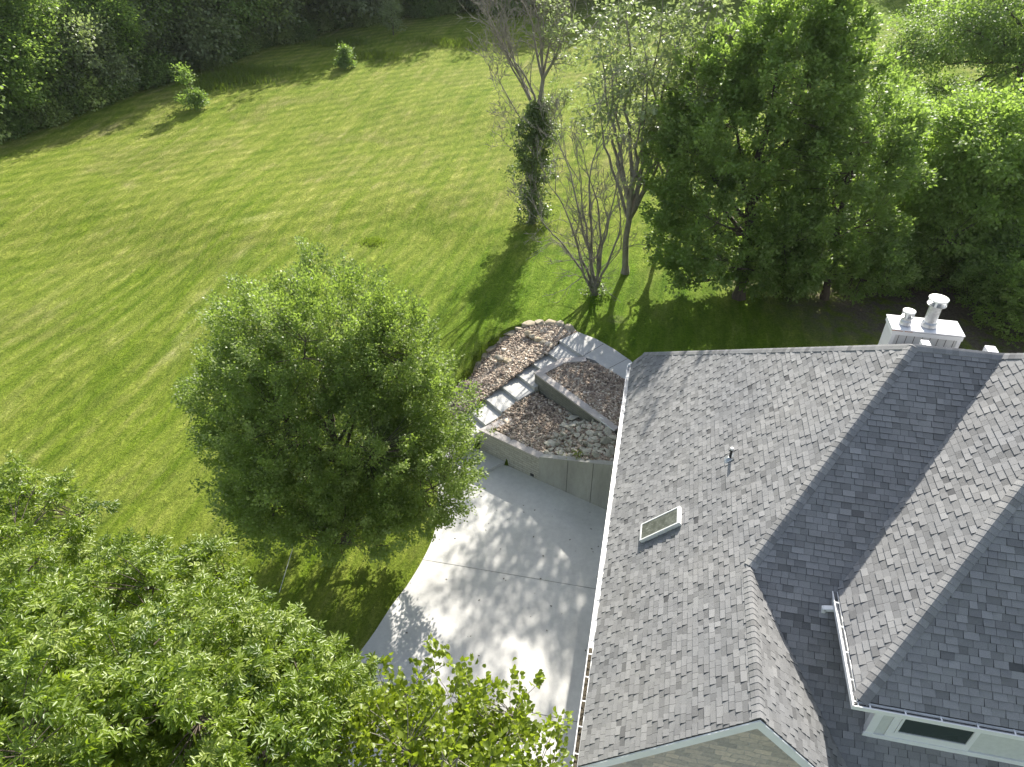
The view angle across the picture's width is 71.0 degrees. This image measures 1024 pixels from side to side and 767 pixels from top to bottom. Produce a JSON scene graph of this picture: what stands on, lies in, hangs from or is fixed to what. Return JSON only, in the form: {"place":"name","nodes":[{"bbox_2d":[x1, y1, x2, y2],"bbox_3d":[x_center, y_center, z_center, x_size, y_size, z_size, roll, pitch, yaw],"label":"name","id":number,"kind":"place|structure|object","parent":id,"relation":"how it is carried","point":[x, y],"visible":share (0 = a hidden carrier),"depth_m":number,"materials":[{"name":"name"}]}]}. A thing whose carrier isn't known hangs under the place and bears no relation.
{"place":"outdoors","nodes":[
{"label":"outdoors","id":0,"kind":"place"},
{"bbox_2d":[173,76,241,92],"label":"tall grass","id":1,"kind":"structure","parent":0,"point":[213,85],"depth_m":69.54,"materials":[{"name":"green plant"}]},
{"bbox_2d":[188,67,278,86],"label":"tall grass","id":2,"kind":"structure","parent":0,"point":[237,77],"depth_m":71.68,"materials":[{"name":"green plant"}]},
{"bbox_2d":[200,59,302,79],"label":"tall grass","id":3,"kind":"structure","parent":0,"point":[253,68],"depth_m":73.62,"materials":[{"name":"green plant"}]},
{"bbox_2d":[267,64,303,72],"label":"tall grass","id":4,"kind":"structure","parent":0,"point":[292,67],"depth_m":74.49,"materials":[{"name":"green plant"}]},
{"bbox_2d":[301,33,392,47],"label":"tall grass","id":5,"kind":"structure","parent":0,"point":[350,39],"depth_m":82.22,"materials":[{"name":"green plant"}]},
{"bbox_2d":[338,47,412,61],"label":"tall grass","id":6,"kind":"structure","parent":0,"point":[376,54],"depth_m":77.96,"materials":[{"name":"green plant"}]},
{"bbox_2d":[386,32,499,51],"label":"tall grass","id":7,"kind":"structure","parent":0,"point":[449,42],"depth_m":81.53,"materials":[{"name":"green plant"}]},
{"bbox_2d":[340,465,606,766],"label":"driveway","id":8,"kind":"structure","parent":0,"point":[499,625],"depth_m":25.17,"materials":[{"name":"concrete"}]},
{"bbox_2d":[374,560,593,721],"bbox_3d":[-3.252,12.663,18.397,10.290,0.098,20.010,7,37,9],"label":"driveway joint","id":9,"kind":"object","parent":8,"relation":"on","point":[515,575],"visible":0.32,"depth_m":25.77,"materials":[{"name":"grey concrete"}]},
{"bbox_2d":[406,494,598,734],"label":"leaf litter","id":10,"kind":"object","parent":8,"relation":"on","point":[505,580],"visible":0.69,"depth_m":25.92,"materials":[{"name":"brown plant"}]},
{"bbox_2d":[0,0,1023,765],"bbox_3d":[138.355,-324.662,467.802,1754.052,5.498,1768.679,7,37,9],"label":"lawn","id":11,"kind":"structure","parent":0,"point":[136,224],"depth_m":45.04,"materials":[{"name":"green plant"}]},
{"bbox_2d":[0,108,27,144],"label":"shrub","id":12,"kind":"object","parent":11,"relation":"on","point":[2,127],"visible":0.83,"depth_m":58.72,"materials":[{"name":"green plant"}]},
{"bbox_2d":[0,11,28,113],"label":"tree","id":13,"kind":"object","parent":11,"relation":"on","point":[4,69],"visible":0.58,"depth_m":57.08,"materials":[{"name":"green plant"}]},
{"bbox_2d":[0,107,39,140],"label":"shrub","id":14,"kind":"object","parent":11,"relation":"on","point":[19,121],"visible":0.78,"depth_m":60.01,"materials":[{"name":"green plant"}]},
{"bbox_2d":[0,0,71,115],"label":"tree","id":15,"kind":"object","parent":11,"relation":"on","point":[25,96],"visible":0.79,"depth_m":58.71,"materials":[{"name":"plant"}]},
{"bbox_2d":[6,81,77,129],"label":"shrub","id":16,"kind":"object","parent":11,"relation":"on","point":[51,115],"visible":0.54,"depth_m":61.63,"materials":[{"name":"green plant"}]},
{"bbox_2d":[0,0,92,93],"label":"tree","id":17,"kind":"object","parent":11,"relation":"on","point":[49,6],"visible":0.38,"depth_m":60.33,"materials":[{"name":"green plant"}]},
{"bbox_2d":[30,83,94,122],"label":"shrub","id":18,"kind":"object","parent":11,"relation":"on","point":[77,109],"visible":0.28,"depth_m":63.15,"materials":[{"name":"green plant"}]},
{"bbox_2d":[43,59,131,112],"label":"shrub","id":19,"kind":"object","parent":11,"relation":"on","point":[85,82],"visible":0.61,"depth_m":63.52,"materials":[{"name":"green plant"}]},
{"bbox_2d":[32,1,144,105],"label":"tree","id":20,"kind":"object","parent":11,"relation":"on","point":[112,66],"visible":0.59,"depth_m":63.19,"materials":[{"name":"green plant"}]},
{"bbox_2d":[65,72,139,104],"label":"shrub","id":21,"kind":"object","parent":11,"relation":"on","point":[119,88],"visible":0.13,"depth_m":66.06,"materials":[{"name":"green plant"}]},
{"bbox_2d":[58,0,157,61],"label":"tree","id":22,"kind":"object","parent":11,"relation":"on","point":[125,15],"visible":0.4,"depth_m":65.11,"materials":[{"name":"green plant"}]},
{"bbox_2d":[0,449,226,766],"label":"leafy tree","id":23,"kind":"object","parent":11,"relation":"on","point":[38,650],"visible":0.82,"depth_m":11.91,"materials":[{"name":"green plant"}]},
{"bbox_2d":[70,0,188,64],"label":"tree","id":24,"kind":"object","parent":11,"relation":"on","point":[152,38],"visible":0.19,"depth_m":69.15,"materials":[{"name":"green plant"}]},
{"bbox_2d":[119,64,144,94],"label":"shrub","id":25,"kind":"object","parent":11,"relation":"on","point":[132,87],"visible":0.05,"depth_m":68.28,"materials":[{"name":"green plant"}]},
{"bbox_2d":[128,47,191,89],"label":"shrub","id":26,"kind":"object","parent":11,"relation":"on","point":[156,70],"visible":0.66,"depth_m":69.69,"materials":[{"name":"green plant"}]},
{"bbox_2d":[126,0,213,44],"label":"tree","id":27,"kind":"object","parent":11,"relation":"on","point":[181,7],"visible":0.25,"depth_m":69.66,"materials":[{"name":"green plant"}]},
{"bbox_2d":[148,44,194,76],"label":"shrub","id":28,"kind":"object","parent":11,"relation":"on","point":[177,61],"visible":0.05,"depth_m":72.64,"materials":[{"name":"green plant"}]},
{"bbox_2d":[168,47,203,70],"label":"shrub","id":29,"kind":"object","parent":11,"relation":"on","point":[193,61],"visible":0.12,"depth_m":74.35,"materials":[{"name":"green plant"}]},
{"bbox_2d":[169,61,211,110],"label":"sapling","id":30,"kind":"object","parent":11,"relation":"on","point":[195,99],"visible":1,"depth_m":64.34,"materials":[{"name":"green plant"}]},
{"bbox_2d":[149,0,256,65],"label":"tree","id":31,"kind":"object","parent":11,"relation":"on","point":[208,29],"visible":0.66,"depth_m":72.20,"materials":[{"name":"green plant"}]},
{"bbox_2d":[20,528,388,766],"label":"leafy tree","id":32,"kind":"object","parent":11,"relation":"on","point":[274,676],"visible":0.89,"depth_m":12.10,"materials":[{"name":"green plant"}]},
{"bbox_2d":[184,38,235,69],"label":"shrub","id":33,"kind":"object","parent":11,"relation":"on","point":[212,62],"visible":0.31,"depth_m":75.09,"materials":[{"name":"green plant"}]},
{"bbox_2d":[214,28,250,63],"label":"shrub","id":34,"kind":"object","parent":11,"relation":"on","point":[237,53],"visible":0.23,"depth_m":76.98,"materials":[{"name":"green plant"}]},
{"bbox_2d":[194,0,273,40],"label":"tree","id":35,"kind":"object","parent":11,"relation":"on","point":[245,21],"visible":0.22,"depth_m":75.20,"materials":[{"name":"green plant"}]},
{"bbox_2d":[215,0,300,34],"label":"tree","id":36,"kind":"object","parent":11,"relation":"on","point":[271,2],"visible":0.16,"depth_m":77.83,"materials":[{"name":"green plant"}]},
{"bbox_2d":[279,548,292,591],"bbox_3d":[-8.063,6.040,26.220,0.021,1.204,2.969,4,37,5],"label":"guy cord","id":37,"kind":"object","parent":11,"relation":"attached to","point":[286,569],"visible":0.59,"depth_m":25.85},
{"bbox_2d":[170,231,489,571],"bbox_3d":[-6.021,1.463,24.053,9.624,11.625,9.965,-30,46,-34],"label":"round tree","id":38,"kind":"object","parent":11,"relation":"on","point":[382,379],"visible":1,"depth_m":22.12,"materials":[{"name":"green plant"}]},
{"bbox_2d":[333,40,357,69],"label":"sapling","id":39,"kind":"object","parent":11,"relation":"on","point":[345,56],"visible":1,"depth_m":74.55,"materials":[{"name":"green plant"}]},
{"bbox_2d":[304,0,403,20],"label":"tree","id":40,"kind":"object","parent":11,"relation":"on","point":[360,5],"visible":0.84,"depth_m":86.08,"materials":[{"name":"green plant"}]},
{"bbox_2d":[316,0,409,4],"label":"tree","id":41,"kind":"object","parent":11,"relation":"on","point":[400,2],"visible":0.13,"depth_m":90.76,"materials":[{"name":"green plant"}]},
{"bbox_2d":[357,236,393,248],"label":"grass tuft","id":42,"kind":"object","parent":11,"relation":"on","point":[373,241],"visible":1,"depth_m":45.61,"materials":[{"name":"green plant"}]},
{"bbox_2d":[374,0,407,34],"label":"sapling","id":43,"kind":"object","parent":11,"relation":"on","point":[392,9],"visible":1,"depth_m":83.06,"materials":[{"name":"green plant"}]},
{"bbox_2d":[386,0,410,18],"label":"shrub","id":44,"kind":"object","parent":11,"relation":"on","point":[403,14],"visible":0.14,"depth_m":92.44,"materials":[{"name":"green plant"}]},
{"bbox_2d":[400,0,446,18],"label":"shrub","id":45,"kind":"object","parent":11,"relation":"on","point":[416,8],"visible":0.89,"depth_m":92.29,"materials":[{"name":"green plant"}]},
{"bbox_2d":[299,633,575,766],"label":"sparse tree","id":46,"kind":"object","parent":11,"relation":"on","point":[399,723],"visible":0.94,"depth_m":12.94,"materials":[{"name":"green plant"}]},
{"bbox_2d":[452,448,504,475],"bbox_3d":[-2.488,3.411,30.688,4.300,0.250,2.000,7,37,9],"label":"landing","id":47,"kind":"object","parent":11,"relation":"on","point":[491,462],"visible":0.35,"depth_m":30.54,"materials":[{"name":"concrete"}]},
{"bbox_2d":[461,0,498,11],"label":"shrub","id":48,"kind":"object","parent":11,"relation":"on","point":[473,7],"visible":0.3,"depth_m":96.85,"materials":[{"name":"green plant"}]},
{"bbox_2d":[414,344,578,477],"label":"concrete stairs","id":49,"kind":"structure","parent":11,"relation":"on","point":[517,388],"depth_m":32.52,"materials":[{"name":"grey concrete"}]},
{"bbox_2d":[488,0,522,16],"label":"shrub","id":50,"kind":"object","parent":11,"relation":"on","point":[519,10],"visible":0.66,"depth_m":93.71,"materials":[{"name":"green plant"}]},
{"bbox_2d":[459,0,558,11],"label":"tree","id":51,"kind":"object","parent":11,"relation":"on","point":[528,2],"visible":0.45,"depth_m":95.49,"materials":[{"name":"green plant"}]},
{"bbox_2d":[455,0,603,225],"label":"ivy covered tree","id":52,"kind":"object","parent":11,"relation":"on","point":[530,164],"visible":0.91,"depth_m":41.12,"materials":[{"name":"green plant"}]},
{"bbox_2d":[479,416,613,509],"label":"retaining wall","id":53,"kind":"structure","parent":11,"relation":"on","point":[588,480],"depth_m":29.06,"materials":[{"name":"concrete"}]},
{"bbox_2d":[505,46,649,302],"bbox_3d":[3.373,-9.749,35.331,7.720,12.358,6.280,7,37,9],"label":"bare tree","id":54,"kind":"object","parent":11,"relation":"on","point":[593,284],"visible":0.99,"depth_m":35.41,"materials":[{"name":"brown plant"}]},
{"bbox_2d":[553,0,766,274],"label":"tall tree","id":55,"kind":"object","parent":11,"relation":"on","point":[643,77],"visible":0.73,"depth_m":33.20,"materials":[{"name":"green plant"}]},
{"bbox_2d":[625,0,739,250],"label":"tall tree","id":56,"kind":"object","parent":11,"relation":"on","point":[691,28],"visible":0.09,"depth_m":35.85,"materials":[{"name":"green plant"}]},
{"bbox_2d":[632,0,908,303],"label":"maple tree","id":57,"kind":"object","parent":11,"relation":"on","point":[699,136],"visible":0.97,"depth_m":31.77,"materials":[{"name":"green plant"}]},
{"bbox_2d":[749,263,823,297],"bbox_3d":[14.707,-5.918,37.836,4.104,2.845,3.642,-15,39,-19],"label":"shrub","id":58,"kind":"object","parent":11,"relation":"on","point":[789,292],"visible":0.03,"depth_m":37.19,"materials":[{"name":"green plant"}]},
{"bbox_2d":[572,294,1023,766],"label":"house","id":59,"kind":"structure","parent":11,"relation":"on","point":[812,556],"depth_m":15.72,"materials":[{"name":"grey tile"}]},
{"bbox_2d":[894,719,976,746],"bbox_3d":[8.310,6.590,13.898,1.350,1.197,0.034,7,37,9],"label":"window","id":60,"kind":"structure","parent":59,"relation":"in","point":[906,727],"depth_m":14.11,"materials":[{"name":"black glass"}]},
{"bbox_2d":[742,64,946,304],"bbox_3d":[16.033,-8.977,34.502,8.532,11.808,7.911,-17,40,-21],"label":"maple tree","id":61,"kind":"object","parent":11,"relation":"on","point":[851,250],"visible":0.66,"depth_m":33.34,"materials":[{"name":"green plant"}]},
{"bbox_2d":[824,181,901,230],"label":"shrub","id":62,"kind":"object","parent":11,"relation":"on","point":[837,205],"depth_m":41.27,"materials":[{"name":"green plant"}]},
{"bbox_2d":[825,70,938,186],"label":"bright tree","id":63,"kind":"object","parent":11,"relation":"on","point":[897,93],"visible":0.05,"depth_m":43.71,"materials":[{"name":"green plant"}]},
{"bbox_2d":[831,227,950,299],"bbox_3d":[19.529,-6.247,37.270,6.270,4.188,3.763,7,37,9],"label":"shrub","id":64,"kind":"object","parent":11,"relation":"on","point":[929,269],"visible":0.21,"depth_m":36.65,"materials":[{"name":"green plant"}]},
{"bbox_2d":[840,225,957,296],"bbox_3d":[20.319,-6.889,38.836,7.290,4.098,5.562,7,37,9],"label":"tree","id":65,"kind":"object","parent":11,"relation":"on","point":[931,279],"visible":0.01,"depth_m":37.80,"materials":[{"name":"green plant"}]},
{"bbox_2d":[874,0,1023,114],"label":"open crowned tree","id":66,"kind":"object","parent":11,"relation":"on","point":[943,45],"visible":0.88,"depth_m":55.66,"materials":[{"name":"green plant"}]},
{"bbox_2d":[876,73,1023,286],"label":"bright tree","id":67,"kind":"object","parent":11,"relation":"on","point":[965,155],"visible":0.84,"depth_m":34.67,"materials":[{"name":"green plant"}]},
{"bbox_2d":[934,212,1023,300],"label":"tree","id":68,"kind":"object","parent":11,"relation":"on","point":[948,267],"visible":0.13,"depth_m":36.44,"materials":[{"name":"green plant"}]},
{"bbox_2d":[947,248,1023,329],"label":"shrub","id":69,"kind":"object","parent":11,"relation":"on","point":[984,290],"visible":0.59,"depth_m":34.62,"materials":[{"name":"green plant"}]},
{"bbox_2d":[974,260,1023,347],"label":"shrub","id":70,"kind":"object","parent":11,"relation":"on","point":[993,322],"visible":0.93,"depth_m":33.47,"materials":[{"name":"green plant"}]},
{"bbox_2d":[559,332,631,378],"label":"walkway","id":71,"kind":"structure","parent":0,"point":[579,344],"depth_m":33.80,"materials":[{"name":"concrete"}]},
{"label":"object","id":72,"kind":"structure","parent":0,"visible":0},
{"bbox_2d":[486,345,496,351],"bbox_3d":[-1.019,-1.749,35.589,0.507,0.262,0.859,21,39,34],"label":"edging stone","id":73,"kind":"object","parent":72,"relation":"on","point":[490,348],"visible":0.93,"depth_m":35.35,"materials":[{"name":"grey stone"}]},
{"bbox_2d":[503,357,510,363],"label":"edging stone","id":74,"kind":"object","parent":72,"relation":"on","point":[505,359],"visible":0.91,"depth_m":34.12,"materials":[{"name":"beige stone"}]},
{"bbox_2d":[503,330,514,335],"bbox_3d":[-0.175,-2.490,36.008,0.848,0.329,0.493,5,37,6],"label":"edging stone","id":75,"kind":"object","parent":72,"relation":"on","point":[511,332],"visible":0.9,"depth_m":35.86,"materials":[{"name":"beige stone"}]},
{"bbox_2d":[446,323,576,420],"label":"gravel","id":76,"kind":"structure","parent":72,"relation":"on","point":[522,353],"depth_m":34.32,"materials":[{"name":"beige gravel"}]},
{"bbox_2d":[494,355,502,361],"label":"edging stone","id":77,"kind":"object","parent":76,"relation":"on","point":[498,358],"visible":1,"depth_m":34.30,"materials":[{"name":"beige stone"}]},
{"bbox_2d":[524,330,530,335],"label":"edging stone","id":78,"kind":"object","parent":76,"relation":"on","point":[527,333],"visible":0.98,"depth_m":35.32,"materials":[{"name":"beige stone"}]},
{"bbox_2d":[522,320,535,327],"bbox_3d":[0.840,-2.968,36.234,0.765,0.284,0.489,-13,39,-5],"label":"edging stone","id":79,"kind":"object","parent":72,"relation":"on","point":[528,323],"visible":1,"depth_m":36.11,"materials":[{"name":"beige stone"}]},
{"bbox_2d":[534,337,542,341],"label":"edging stone","id":80,"kind":"object","parent":72,"relation":"on","point":[537,339],"visible":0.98,"depth_m":34.85,"materials":[{"name":"beige stone"}]},
{"bbox_2d":[534,319,544,324],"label":"edging stone","id":81,"kind":"object","parent":72,"relation":"on","point":[539,322],"visible":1,"depth_m":36.07,"materials":[{"name":"beige stone"}]},
{"bbox_2d":[545,319,556,324],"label":"edging stone","id":82,"kind":"object","parent":72,"relation":"on","point":[550,321],"visible":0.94,"depth_m":36.02,"materials":[{"name":"beige stone"}]},
{"bbox_2d":[555,320,564,326],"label":"edging stone","id":83,"kind":"object","parent":72,"relation":"on","point":[559,323],"visible":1,"depth_m":35.82,"materials":[{"name":"beige stone"}]},
{"bbox_2d":[564,324,574,331],"bbox_3d":[2.947,-2.676,35.520,0.469,0.294,0.915,-30,51,-29],"label":"edging stone","id":84,"kind":"object","parent":72,"relation":"on","point":[569,327],"visible":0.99,"depth_m":35.48,"materials":[{"name":"beige stone"}]},
{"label":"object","id":85,"kind":"structure","parent":0,"visible":0},
{"bbox_2d":[544,440,555,446],"bbox_3d":[1.370,2.646,29.671,0.892,0.335,0.804,15,45,13],"label":"rock","id":86,"kind":"object","parent":85,"relation":"on","point":[549,442],"visible":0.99,"depth_m":29.68,"materials":[{"name":"grey stone"}]},
{"bbox_2d":[491,391,616,460],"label":"gravel","id":87,"kind":"structure","parent":85,"relation":"on","point":[543,415],"depth_m":30.61,"materials":[{"name":"brown gravel"}]},
{"bbox_2d":[559,422,568,426],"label":"rock","id":88,"kind":"object","parent":87,"relation":"on","point":[563,424],"visible":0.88,"depth_m":30.41,"materials":[{"name":"grey stone"}]},
{"bbox_2d":[568,415,578,420],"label":"rock","id":89,"kind":"object","parent":87,"relation":"on","point":[572,417],"visible":1,"depth_m":30.77,"materials":[{"name":"grey stone"}]},
{"bbox_2d":[582,448,591,454],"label":"rock","id":90,"kind":"object","parent":87,"relation":"on","point":[586,450],"visible":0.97,"depth_m":28.27,"materials":[{"name":"grey stone"}]},
{"bbox_2d":[586,430,593,434],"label":"rock","id":91,"kind":"object","parent":87,"relation":"on","point":[588,432],"visible":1,"depth_m":29.13,"materials":[{"name":"grey stone"}]},
{"bbox_2d":[592,450,601,457],"bbox_3d":[3.270,2.744,27.899,0.342,0.169,0.473,-5,41,-41],"label":"rock","id":92,"kind":"object","parent":87,"relation":"on","point":[595,454],"visible":1,"depth_m":27.82,"materials":[{"name":"grey stone"}]},
{"bbox_2d":[603,426,611,433],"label":"rock","id":93,"kind":"object","parent":87,"relation":"on","point":[607,429],"visible":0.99,"depth_m":29.15,"materials":[{"name":"grey stone"}]},
{"bbox_2d":[606,447,615,454],"bbox_3d":[3.910,2.681,28.066,0.598,0.188,0.402,-18,50,-31],"label":"rock","id":94,"kind":"object","parent":87,"relation":"on","point":[611,450],"visible":0.77,"depth_m":28.00,"materials":[{"name":"grey stone"}]},
{"bbox_2d":[607,435,616,439],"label":"rock","id":95,"kind":"object","parent":87,"relation":"on","point":[613,437],"visible":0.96,"depth_m":28.69,"materials":[{"name":"grey stone"}]},
{"bbox_2d":[555,450,565,455],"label":"rock","id":96,"kind":"object","parent":85,"relation":"on","point":[559,452],"visible":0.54,"depth_m":29.09,"materials":[{"name":"grey stone"}]},
{"bbox_2d":[566,449,582,459],"bbox_3d":[2.721,2.809,28.288,0.930,0.231,0.875,16,40,21],"label":"weed","id":97,"kind":"object","parent":85,"relation":"on","point":[575,453],"visible":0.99,"depth_m":28.30,"materials":[{"name":"green plant"}]},
{"bbox_2d":[534,357,617,446],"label":"retaining wall","id":98,"kind":"structure","parent":85,"relation":"on","point":[550,388],"depth_m":31.43,"materials":[{"name":"grey concrete"}]},
{"bbox_2d":[600,436,612,444],"bbox_3d":[3.759,2.284,28.610,0.572,0.286,0.389,4,52,4],"label":"rock","id":99,"kind":"object","parent":85,"relation":"on","point":[604,440],"visible":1,"depth_m":28.53,"materials":[{"name":"grey stone"}]},
{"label":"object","id":100,"kind":"structure","parent":0,"visible":0},
{"bbox_2d":[545,360,624,430],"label":"gravel","id":101,"kind":"structure","parent":100,"relation":"on","point":[596,393],"depth_m":31.68,"materials":[{"name":"gravel"}]}
]}

